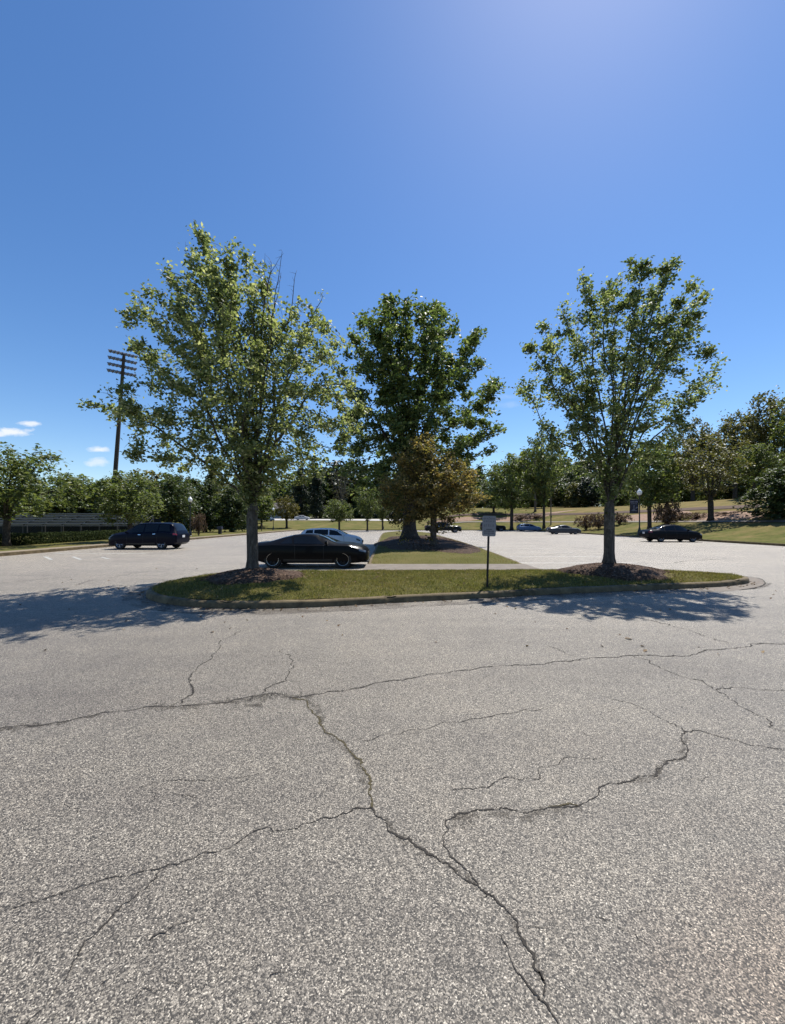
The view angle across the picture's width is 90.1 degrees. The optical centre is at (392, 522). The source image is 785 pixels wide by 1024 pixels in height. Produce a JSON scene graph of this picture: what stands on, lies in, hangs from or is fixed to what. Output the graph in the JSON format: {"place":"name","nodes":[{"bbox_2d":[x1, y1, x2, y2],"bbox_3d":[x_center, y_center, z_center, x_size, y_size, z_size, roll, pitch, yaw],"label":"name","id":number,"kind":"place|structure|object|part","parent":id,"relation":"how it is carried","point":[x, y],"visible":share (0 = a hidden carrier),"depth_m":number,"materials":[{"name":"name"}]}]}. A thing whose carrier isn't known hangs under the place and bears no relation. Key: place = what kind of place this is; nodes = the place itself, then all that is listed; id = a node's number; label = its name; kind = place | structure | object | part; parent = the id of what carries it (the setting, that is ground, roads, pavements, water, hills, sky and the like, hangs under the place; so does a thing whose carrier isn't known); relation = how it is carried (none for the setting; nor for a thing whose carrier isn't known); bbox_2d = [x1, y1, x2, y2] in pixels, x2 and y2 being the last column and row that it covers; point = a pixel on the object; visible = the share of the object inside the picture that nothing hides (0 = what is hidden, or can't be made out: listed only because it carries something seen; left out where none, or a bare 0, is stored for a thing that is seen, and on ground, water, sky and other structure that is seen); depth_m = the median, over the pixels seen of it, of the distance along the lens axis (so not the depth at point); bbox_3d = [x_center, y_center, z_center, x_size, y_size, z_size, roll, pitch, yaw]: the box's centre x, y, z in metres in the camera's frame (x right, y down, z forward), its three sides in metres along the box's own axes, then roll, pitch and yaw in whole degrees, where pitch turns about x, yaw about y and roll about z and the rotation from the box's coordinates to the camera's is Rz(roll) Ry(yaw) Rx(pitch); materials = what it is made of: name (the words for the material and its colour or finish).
{"place":"outdoors","nodes":[
{"label":"outdoors","id":0,"kind":"place"},
{"bbox_2d":[0,530,285,552],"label":"verge path","id":1,"kind":"structure","parent":0,"point":[99,544],"depth_m":26.49,"materials":[{"name":"concrete"}]},
{"bbox_2d":[217,527,222,533],"bbox_3d":[-24.255,1.164,55.125,0.652,1.046,0.540,0,0,0],"label":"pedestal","id":2,"kind":"object","parent":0,"point":[219,529],"visible":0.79,"depth_m":54.93,"materials":[{"name":"grey"}]},
{"bbox_2d":[275,519,393,520],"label":"road","id":3,"kind":"structure","parent":0,"point":[347,519],"depth_m":128.46,"materials":[{"name":"grey asphalt"}]},
{"bbox_2d":[294,515,309,519],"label":"sedan","id":4,"kind":"object","parent":3,"relation":"on","point":[301,517],"visible":0.98,"depth_m":125.17,"materials":[{"name":"grey metal"}]},
{"bbox_2d":[0,530,784,1023],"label":"parking lot","id":5,"kind":"structure","parent":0,"point":[360,914],"depth_m":2.55,"materials":[{"name":"grey asphalt"}]},
{"bbox_2d":[55,553,144,553],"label":"parking lines","id":6,"kind":"object","parent":5,"relation":"on","point":[102,553],"visible":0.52,"depth_m":22.48,"materials":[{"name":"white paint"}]},
{"bbox_2d":[108,522,189,548],"bbox_3d":[-16.599,0.908,26.775,4.685,1.784,2.179,0,0,0],"label":"sport utility vehicle","id":7,"kind":"object","parent":5,"relation":"on","point":[160,535],"visible":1,"depth_m":25.88,"materials":[{"name":"black paint"}]},
{"bbox_3d":[-17.003,0.439,25.987,1.110,0.588,0.204,0,0,0],"label":"window","id":8,"kind":"part","parent":7,"relation":"part of","materials":[{"name":"black glass"}]},
{"bbox_3d":[-15.948,0.393,25.987,0.892,0.522,0.204,0,0,0],"label":"window","id":9,"kind":"part","parent":7,"relation":"part of","materials":[{"name":"black glass"}]},
{"bbox_3d":[-15.083,0.395,25.989,0.802,0.519,0.202,0,0,0],"label":"window","id":10,"kind":"part","parent":7,"relation":"part of","materials":[{"name":"black glass"}]},
{"bbox_3d":[-14.505,0.364,26.775,0.275,0.463,1.347,0,0,0],"label":"rear window","id":11,"kind":"part","parent":7,"relation":"part of","materials":[{"name":"black glass"}]},
{"bbox_2d":[258,533,369,567],"bbox_3d":[-3.290,1.130,16.177,4.668,1.341,2.105,0,0,0],"label":"coupe","id":12,"kind":"object","parent":5,"relation":"on","point":[308,548],"visible":0.97,"depth_m":15.26,"materials":[{"name":"black metal"}]},
{"bbox_3d":[-4.166,0.724,15.460,0.500,0.241,0.257,0,0,0],"label":"window","id":13,"kind":"part","parent":12,"relation":"part of","materials":[{"name":"black glass"}]},
{"bbox_3d":[-3.297,0.705,15.459,1.241,0.307,0.258,0,0,0],"label":"window","id":14,"kind":"part","parent":12,"relation":"part of","materials":[{"name":"black glass"}]},
{"bbox_2d":[301,528,363,544],"bbox_3d":[-4.179,1.103,27.113,4.298,1.395,2.015,0,0,0],"label":"hatchback","id":15,"kind":"object","parent":5,"relation":"on","point":[337,534],"visible":0.4,"depth_m":26.39,"materials":[{"name":"white paint"}]},
{"bbox_3d":[-4.805,0.675,26.399,0.960,0.353,0.180,0,0,0],"label":"window","id":16,"kind":"part","parent":15,"relation":"part of","materials":[{"name":"black glass"}]},
{"bbox_3d":[-3.745,0.714,26.397,1.040,0.407,0.186,0,0,0],"label":"window","id":17,"kind":"part","parent":15,"relation":"part of","materials":[{"name":"black glass"}]},
{"bbox_2d":[1,694,690,981],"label":"crack dirt","id":18,"kind":"structure","parent":5,"relation":"on","point":[364,770],"depth_m":3.09,"materials":[{"name":"brown soil"}]},
{"bbox_2d":[0,530,784,555],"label":"kerb","id":19,"kind":"structure","parent":5,"relation":"on","point":[102,546],"depth_m":30.18,"materials":[{"name":"concrete"}]},
{"bbox_2d":[1,540,784,1023],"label":"pavement cracks","id":20,"kind":"object","parent":5,"relation":"on","point":[387,824],"visible":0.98,"depth_m":2.43,"materials":[{"name":"black asphalt"}]},
{"bbox_2d":[19,568,775,653],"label":"fallen leaves","id":21,"kind":"object","parent":5,"relation":"on","point":[644,650],"visible":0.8,"depth_m":9.41,"materials":[{"name":"brown plant"}]},
{"bbox_2d":[123,590,704,613],"bbox_3d":[2.145,1.796,9.858,18.026,0.001,4.437,0,0,0],"label":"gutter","id":22,"kind":"object","parent":5,"relation":"on","point":[351,605],"visible":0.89,"depth_m":8.30,"materials":[{"name":"grey concrete"}]},
{"bbox_2d":[293,697,577,806],"bbox_3d":[-0.135,1.797,2.957,2.684,0.001,0.786,0,0,36],"label":"weedy crack","id":23,"kind":"object","parent":5,"relation":"on","point":[370,781],"visible":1,"depth_m":2.96,"materials":[{"name":"black asphalt"}]},
{"bbox_2d":[424,522,461,532],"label":"pickup truck","id":24,"kind":"object","parent":5,"relation":"on","point":[455,529],"visible":0.62,"depth_m":66.92,"materials":[{"name":"white"}]},
{"bbox_2d":[367,533,521,563],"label":"kerb","id":25,"kind":"structure","parent":5,"relation":"on","point":[371,558],"depth_m":20.78,"materials":[{"name":"concrete"}]},
{"bbox_2d":[122,583,770,614],"bbox_3d":[2.165,1.795,9.829,18.130,0.001,4.448,0,0,0],"label":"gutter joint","id":26,"kind":"object","parent":5,"relation":"on","point":[416,606],"visible":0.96,"depth_m":8.55,"materials":[{"name":"grey concrete"}]},
{"bbox_2d":[146,575,749,608],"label":"kerb","id":27,"kind":"structure","parent":5,"relation":"on","point":[151,595],"depth_m":8.98,"materials":[{"name":"concrete"}]},
{"bbox_2d":[480,522,505,530],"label":"off road vehicle","id":28,"kind":"object","parent":5,"relation":"on","point":[500,528],"visible":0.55,"depth_m":78.29,"materials":[{"name":"black"}]},
{"bbox_2d":[516,524,541,530],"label":"hatchback","id":29,"kind":"object","parent":5,"relation":"on","point":[521,527],"visible":0.99,"depth_m":76.58,"materials":[{"name":"blue paint"}]},
{"bbox_2d":[546,525,580,533],"bbox_3d":[25.724,1.103,58.950,4.798,1.395,2.028,0,0,3],"label":"coupe","id":30,"kind":"object","parent":5,"relation":"on","point":[557,529],"visible":1,"depth_m":58.12,"materials":[{"name":"grey paint"}]},
{"bbox_2d":[639,525,702,541],"bbox_3d":[25.701,1.013,36.225,4.898,1.575,2.037,0,0,2],"label":"sedan","id":31,"kind":"object","parent":5,"relation":"on","point":[660,533],"visible":1,"depth_m":35.40,"materials":[{"name":"black metal"}]},
{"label":"window","id":32,"kind":"part","parent":31,"relation":"part of","materials":[{"name":"black glass"}]},
{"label":"window","id":33,"kind":"part","parent":31,"relation":"part of","materials":[{"name":"black glass"}]},
{"bbox_2d":[707,577,764,590],"bbox_3d":[10.058,1.794,11.525,4.300,0.001,1.214,0,0,-42],"label":"gutter","id":34,"kind":"object","parent":5,"relation":"on","point":[758,582],"visible":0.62,"depth_m":10.94,"materials":[{"name":"concrete"}]},
{"bbox_2d":[0,499,784,550],"bbox_3d":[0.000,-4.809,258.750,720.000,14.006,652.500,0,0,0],"label":"grass ground","id":35,"kind":"structure","parent":0,"point":[767,532],"depth_m":63.28,"materials":[{"name":"green plant"}]},
{"bbox_2d":[0,477,90,517],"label":"shade tree","id":36,"kind":"object","parent":35,"relation":"on","point":[69,497],"visible":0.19,"depth_m":67.06,"materials":[{"name":"green plant"}]},
{"bbox_2d":[0,441,99,546],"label":"shade tree","id":37,"kind":"object","parent":35,"relation":"on","point":[13,494],"visible":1,"depth_m":27.08,"materials":[{"name":"green plant"}]},
{"bbox_2d":[0,530,109,545],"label":"hedge","id":38,"kind":"object","parent":35,"relation":"on","point":[40,538],"visible":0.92,"depth_m":31.47,"materials":[{"name":"green plant"}]},
{"bbox_2d":[0,513,153,534],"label":"bleacher","id":39,"kind":"object","parent":35,"relation":"on","point":[58,519],"visible":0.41,"depth_m":43.98,"materials":[{"name":"metal"}]},
{"bbox_2d":[0,519,160,536],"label":"screen fence","id":40,"kind":"object","parent":35,"relation":"on","point":[38,528],"visible":0.27,"depth_m":46.56,"materials":[{"name":"fabric"}]},
{"bbox_2d":[45,474,120,517],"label":"evergreen tree","id":41,"kind":"object","parent":35,"relation":"on","point":[81,510],"visible":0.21,"depth_m":69.88,"materials":[{"name":"green plant"}]},
{"bbox_2d":[96,529,126,538],"bbox_3d":[-28.412,1.224,41.628,1.877,1.001,7.399,0,0,-6],"label":"hedge","id":42,"kind":"object","parent":35,"relation":"on","point":[113,532],"visible":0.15,"depth_m":39.11,"materials":[{"name":"green plant"}]},
{"bbox_2d":[106,349,137,511],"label":"floodlight tower","id":43,"kind":"structure","parent":35,"relation":"on","point":[123,366],"depth_m":78.93,"materials":[{"name":"brown metal"}]},
{"bbox_2d":[84,470,165,529],"bbox_3d":[-22.637,-1.427,33.956,5.670,6.254,7.102,0,0,-19],"label":"shade tree","id":44,"kind":"object","parent":35,"relation":"on","point":[120,505],"visible":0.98,"depth_m":33.08,"materials":[{"name":"green plant"}]},
{"bbox_2d":[141,469,205,522],"bbox_3d":[-29.188,-2.564,51.718,8.046,8.517,9.794,0,0,-36],"label":"shade tree","id":45,"kind":"object","parent":35,"relation":"on","point":[174,502],"visible":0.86,"depth_m":50.98,"materials":[{"name":"green plant"}]},
{"bbox_2d":[188,497,191,535],"bbox_3d":[-24.091,-0.708,46.688,0.486,4.790,0.478,0,0,0],"label":"street lamp","id":46,"kind":"object","parent":35,"relation":"on","point":[190,501],"visible":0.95,"depth_m":46.64,"materials":[{"name":"black metal"}]},
{"bbox_2d":[189,511,207,535],"bbox_3d":[-23.924,0.166,48.430,1.882,3.342,1.769,0,0,30],"label":"shrub","id":47,"kind":"object","parent":35,"relation":"on","point":[198,527],"visible":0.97,"depth_m":48.17,"materials":[{"name":"brown plant"}]},
{"bbox_2d":[181,472,233,532],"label":"evergreen tree","id":48,"kind":"object","parent":35,"relation":"on","point":[208,508],"visible":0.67,"depth_m":64.45,"materials":[{"name":"green plant"}]},
{"bbox_2d":[208,479,247,531],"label":"evergreen tree","id":49,"kind":"object","parent":35,"relation":"on","point":[234,508],"visible":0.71,"depth_m":66.56,"materials":[{"name":"green plant"}]},
{"bbox_2d":[259,489,275,526],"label":"shade tree","id":50,"kind":"object","parent":35,"relation":"on","point":[264,507],"visible":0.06,"depth_m":98.77,"materials":[{"name":"green plant"}]},
{"bbox_2d":[270,503,287,518],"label":"house","id":51,"kind":"structure","parent":35,"relation":"on","point":[276,516],"depth_m":149.06,"materials":[{"name":"white"}]},
{"bbox_2d":[272,495,299,527],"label":"shade tree","id":52,"kind":"object","parent":35,"relation":"on","point":[287,510],"visible":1,"depth_m":94.14,"materials":[{"name":"green plant"}]},
{"bbox_2d":[290,466,311,514],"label":"conifer tree","id":53,"kind":"object","parent":35,"relation":"on","point":[298,492],"visible":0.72,"depth_m":142.95,"materials":[{"name":"green plant"}]},
{"bbox_2d":[305,471,326,518],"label":"conifer tree","id":54,"kind":"object","parent":35,"relation":"on","point":[317,491],"visible":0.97,"depth_m":136.50,"materials":[{"name":"green plant"}]},
{"bbox_2d":[323,499,355,529],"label":"tree","id":55,"kind":"object","parent":35,"relation":"on","point":[340,512],"visible":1,"depth_m":82.48,"materials":[{"name":"green plant"}]},
{"bbox_2d":[328,464,354,520],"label":"tree","id":56,"kind":"object","parent":35,"relation":"on","point":[342,492],"visible":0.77,"depth_m":121.46,"materials":[{"name":"green plant"}]},
{"bbox_2d":[351,487,381,530],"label":"tree","id":57,"kind":"object","parent":35,"relation":"on","point":[365,508],"visible":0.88,"depth_m":75.98,"materials":[{"name":"green plant"}]},
{"bbox_2d":[372,491,389,529],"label":"tree","id":58,"kind":"object","parent":35,"relation":"on","point":[382,515],"visible":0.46,"depth_m":82.78,"materials":[{"name":"green plant"}]},
{"bbox_2d":[0,440,784,527],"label":"woodland","id":59,"kind":"object","parent":35,"relation":"on","point":[581,493],"visible":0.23,"depth_m":144.90,"materials":[{"name":"green plant"}]},
{"bbox_2d":[429,517,481,523],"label":"mulch bed","id":60,"kind":"object","parent":35,"relation":"on","point":[467,519],"visible":0.53,"depth_m":97.74,"materials":[{"name":"brown wood"}]},
{"bbox_2d":[477,482,510,512],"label":"shade tree","id":61,"kind":"object","parent":35,"relation":"on","point":[484,490],"visible":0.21,"depth_m":103.21,"materials":[{"name":"green plant"}]},
{"bbox_2d":[484,452,540,529],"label":"shade tree","id":62,"kind":"object","parent":35,"relation":"on","point":[510,483],"visible":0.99,"depth_m":84.67,"materials":[{"name":"green plant"}]},
{"bbox_2d":[496,510,572,520],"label":"mulch bed","id":63,"kind":"object","parent":35,"relation":"on","point":[508,519],"visible":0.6,"depth_m":97.10,"materials":[{"name":"brown wood"}]},
{"bbox_2d":[513,514,528,519],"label":"shrub","id":64,"kind":"object","parent":63,"relation":"on","point":[520,517],"visible":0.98,"depth_m":96.42,"materials":[{"name":"brown plant"}]},
{"bbox_2d":[523,446,551,511],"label":"shade tree","id":65,"kind":"object","parent":35,"relation":"on","point":[535,510],"visible":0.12,"depth_m":103.33,"materials":[{"name":"green plant"}]},
{"bbox_2d":[524,426,563,528],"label":"shade tree","id":66,"kind":"object","parent":35,"relation":"on","point":[544,478],"visible":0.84,"depth_m":82.37,"materials":[{"name":"green plant"}]},
{"bbox_2d":[550,497,551,524],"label":"utility pole","id":67,"kind":"object","parent":35,"relation":"on","point":[550,512],"visible":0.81,"depth_m":87.67,"materials":[{"name":"brown wood"}]},
{"bbox_2d":[557,465,593,496],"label":"shade tree","id":68,"kind":"object","parent":35,"relation":"on","point":[572,475],"visible":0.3,"depth_m":123.70,"materials":[{"name":"green plant"}]},
{"bbox_2d":[574,514,595,529],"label":"shrub","id":69,"kind":"object","parent":35,"relation":"on","point":[584,523],"visible":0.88,"depth_m":65.06,"materials":[{"name":"brown plant"}]},
{"bbox_2d":[586,513,603,529],"bbox_3d":[33.021,-0.194,63.001,3.565,3.055,3.350,0,0,-33],"label":"shrub","id":70,"kind":"object","parent":35,"relation":"on","point":[598,522],"visible":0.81,"depth_m":62.72,"materials":[{"name":"brown plant"}]},
{"bbox_2d":[615,512,631,524],"bbox_3d":[36.382,-0.595,62.888,3.350,2.257,3.565,0,0,-18],"label":"shrub","id":71,"kind":"object","parent":35,"relation":"on","point":[622,518],"visible":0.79,"depth_m":62.39,"materials":[{"name":"brown plant"}]},
{"bbox_2d":[629,488,641,534],"bbox_3d":[29.640,-1.275,47.812,1.546,5.734,0.572,0,0,0],"label":"street lamp","id":72,"kind":"object","parent":35,"relation":"on","point":[634,508],"visible":0.93,"depth_m":47.78,"materials":[{"name":"black metal"}]},
{"bbox_2d":[617,439,689,528],"bbox_3d":[33.752,-4.907,51.933,9.215,11.856,7.356,0,0,31],"label":"shade tree","id":73,"kind":"object","parent":35,"relation":"on","point":[671,483],"visible":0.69,"depth_m":50.55,"materials":[{"name":"green plant"}]},
{"bbox_2d":[619,511,691,520],"bbox_3d":[41.675,-0.877,64.426,5.608,1.769,19.505,0,0,0],"label":"mulch bed","id":74,"kind":"object","parent":35,"relation":"on","point":[643,517],"visible":0.34,"depth_m":64.43,"materials":[{"name":"brown wood"}]},
{"bbox_2d":[650,498,683,524],"bbox_3d":[35.464,-1.193,50.715,3.581,4.003,3.366,0,0,17],"label":"shrub","id":75,"kind":"object","parent":35,"relation":"on","point":[669,514],"visible":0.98,"depth_m":50.34,"materials":[{"name":"brown plant"}]},
{"bbox_2d":[653,511,680,523],"bbox_3d":[37.000,-0.625,52.817,3.366,2.056,3.164,0,0,-2],"label":"shrub","id":76,"kind":"object","parent":35,"relation":"on","point":[661,520],"visible":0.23,"depth_m":52.74,"materials":[{"name":"brown plant"}]},
{"bbox_2d":[664,415,720,501],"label":"shade tree","id":77,"kind":"object","parent":35,"relation":"on","point":[696,421],"visible":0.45,"depth_m":86.86,"materials":[{"name":"green plant"}]},
{"bbox_2d":[689,511,781,519],"bbox_3d":[41.212,-0.737,48.064,4.756,1.437,13.916,0,0,0],"label":"mulch bed","id":78,"kind":"object","parent":35,"relation":"on","point":[732,515],"visible":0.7,"depth_m":47.40,"materials":[{"name":"brown wood"}]},
{"bbox_2d":[677,512,691,519],"bbox_3d":[39.709,-0.854,54.068,2.872,1.241,3.056,0,0,14],"label":"shrub","id":79,"kind":"object","parent":78,"relation":"on","point":[680,517],"visible":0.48,"depth_m":53.54,"materials":[{"name":"green plant"}]},
{"bbox_2d":[682,512,706,518],"bbox_3d":[40.008,-0.891,51.840,3.112,1.042,2.924,0,0,29],"label":"shrub","id":80,"kind":"object","parent":78,"relation":"on","point":[695,515],"visible":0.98,"depth_m":51.48,"materials":[{"name":"brown plant"}]},
{"bbox_2d":[669,432,755,520],"bbox_3d":[39.026,-5.660,48.584,9.514,10.969,8.304,0,0,-34],"label":"shade tree","id":81,"kind":"object","parent":78,"relation":"on","point":[731,454],"visible":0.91,"depth_m":48.02,"materials":[{"name":"green plant"}]},
{"bbox_2d":[694,408,776,498],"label":"shade tree","id":82,"kind":"object","parent":35,"relation":"on","point":[725,429],"visible":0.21,"depth_m":82.95,"materials":[{"name":"green plant"}]},
{"bbox_2d":[721,443,784,488],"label":"shade tree","id":83,"kind":"object","parent":35,"relation":"on","point":[763,461],"visible":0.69,"depth_m":62.41,"materials":[{"name":"green plant"}]},
{"bbox_2d":[725,385,784,495],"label":"shade tree","id":84,"kind":"object","parent":35,"relation":"on","point":[762,430],"visible":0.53,"depth_m":75.91,"materials":[{"name":"green plant"}]},
{"bbox_2d":[732,458,784,518],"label":"evergreen tree","id":85,"kind":"object","parent":35,"relation":"on","point":[775,500],"visible":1,"depth_m":40.52,"materials":[{"name":"green plant"}]},
{"bbox_2d":[763,397,784,466],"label":"shade tree","id":86,"kind":"object","parent":35,"relation":"on","point":[775,433],"visible":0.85,"depth_m":70.11,"materials":[{"name":"green plant"}]},
{"bbox_2d":[0,0,784,517],"label":"sky","id":87,"kind":"structure","parent":0,"point":[474,156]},
{"bbox_2d":[371,531,518,563],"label":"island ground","id":88,"kind":"structure","parent":0,"point":[424,555],"depth_m":17.44,"materials":[{"name":"green plant"}]},
{"bbox_2d":[332,288,509,539],"bbox_3d":[2.289,-8.493,31.489,14.543,20.027,11.131,0,0,0],"label":"oak tree","id":89,"kind":"object","parent":88,"relation":"on","point":[400,386],"visible":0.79,"depth_m":30.10,"materials":[{"name":"green plant"}]},
{"bbox_2d":[374,535,480,553],"bbox_3d":[2.160,1.537,31.753,7.252,0.434,26.759,0,0,0],"label":"mulch patch","id":90,"kind":"object","parent":88,"relation":"on","point":[457,547],"visible":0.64,"depth_m":24.11,"materials":[{"name":"brown wood"}]},
{"bbox_2d":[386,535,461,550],"bbox_3d":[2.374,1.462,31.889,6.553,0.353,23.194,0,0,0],"label":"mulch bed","id":91,"kind":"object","parent":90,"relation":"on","point":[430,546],"visible":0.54,"depth_m":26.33,"materials":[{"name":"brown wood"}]},
{"bbox_2d":[373,431,492,544],"bbox_3d":[2.521,-2.138,24.562,7.440,7.283,5.846,0,0,0],"label":"tree","id":92,"kind":"object","parent":88,"relation":"on","point":[441,482],"visible":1,"depth_m":24.05,"materials":[{"name":"green plant"}]},
{"bbox_2d":[371,546,518,563],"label":"grass","id":93,"kind":"structure","parent":88,"relation":"on","point":[436,558],"depth_m":17.30,"materials":[{"name":"green plant"}]},
{"bbox_2d":[152,568,743,600],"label":"grass median","id":94,"kind":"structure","parent":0,"point":[414,590],"depth_m":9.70,"materials":[{"name":"green plant"}]},
{"bbox_2d":[205,568,302,584],"bbox_3d":[-3.883,1.497,11.008,2.862,0.368,2.658,0,0,0],"label":"mulch mound","id":95,"kind":"object","parent":94,"relation":"on","point":[228,578],"visible":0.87,"depth_m":10.46,"materials":[{"name":"brown wood"}]},
{"bbox_2d":[75,219,371,568],"bbox_3d":[-4.614,-3.554,11.429,8.031,10.039,5.004,0,0,0],"label":"maple tree","id":96,"kind":"object","parent":95,"relation":"on","point":[253,361],"visible":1,"depth_m":10.87,"materials":[{"name":"green plant"}]},
{"bbox_2d":[182,568,314,586],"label":"mulch mound chips","id":97,"kind":"object","parent":95,"relation":"on","point":[265,569],"visible":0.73,"depth_m":10.61,"materials":[{"name":"brown wood"}]},
{"bbox_2d":[482,516,495,586],"bbox_3d":[2.413,0.775,9.885,0.343,1.871,0.062,2,0,0],"label":"parking sign","id":98,"kind":"object","parent":94,"relation":"on","point":[488,526],"visible":0.94,"depth_m":9.87,"materials":[{"name":"grey metal"}]},
{"bbox_2d":[556,563,667,584],"bbox_3d":[6.849,1.499,12.065,3.371,0.478,2.520,0,0,0],"label":"mulch mound","id":99,"kind":"object","parent":94,"relation":"on","point":[622,572],"visible":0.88,"depth_m":11.49,"materials":[{"name":"brown wood"}]},
{"bbox_2d":[511,254,730,562],"bbox_3d":[7.119,-3.443,12.430,6.721,9.644,4.186,0,0,0],"label":"maple tree","id":100,"kind":"object","parent":99,"relation":"on","point":[611,486],"visible":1,"depth_m":12.15,"materials":[{"name":"green plant"}]},
{"bbox_2d":[558,562,692,582],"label":"mulch mound chips","id":101,"kind":"object","parent":99,"relation":"on","point":[624,567],"visible":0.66,"depth_m":11.68,"materials":[{"name":"brown wood"}]},
{"bbox_2d":[363,564,538,569],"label":"walkway","id":102,"kind":"structure","parent":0,"point":[436,566],"depth_m":14.44,"materials":[{"name":"concrete"}]},
{"bbox_2d":[427,504,784,521],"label":"soil bank","id":103,"kind":"structure","parent":0,"point":[716,507],"depth_m":85.15,"materials":[{"name":"brown soil"}]},
{"bbox_2d":[455,520,784,522],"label":"sidewalk","id":104,"kind":"structure","parent":0,"point":[660,521],"depth_m":49.43,"materials":[{"name":"concrete"}]}
]}

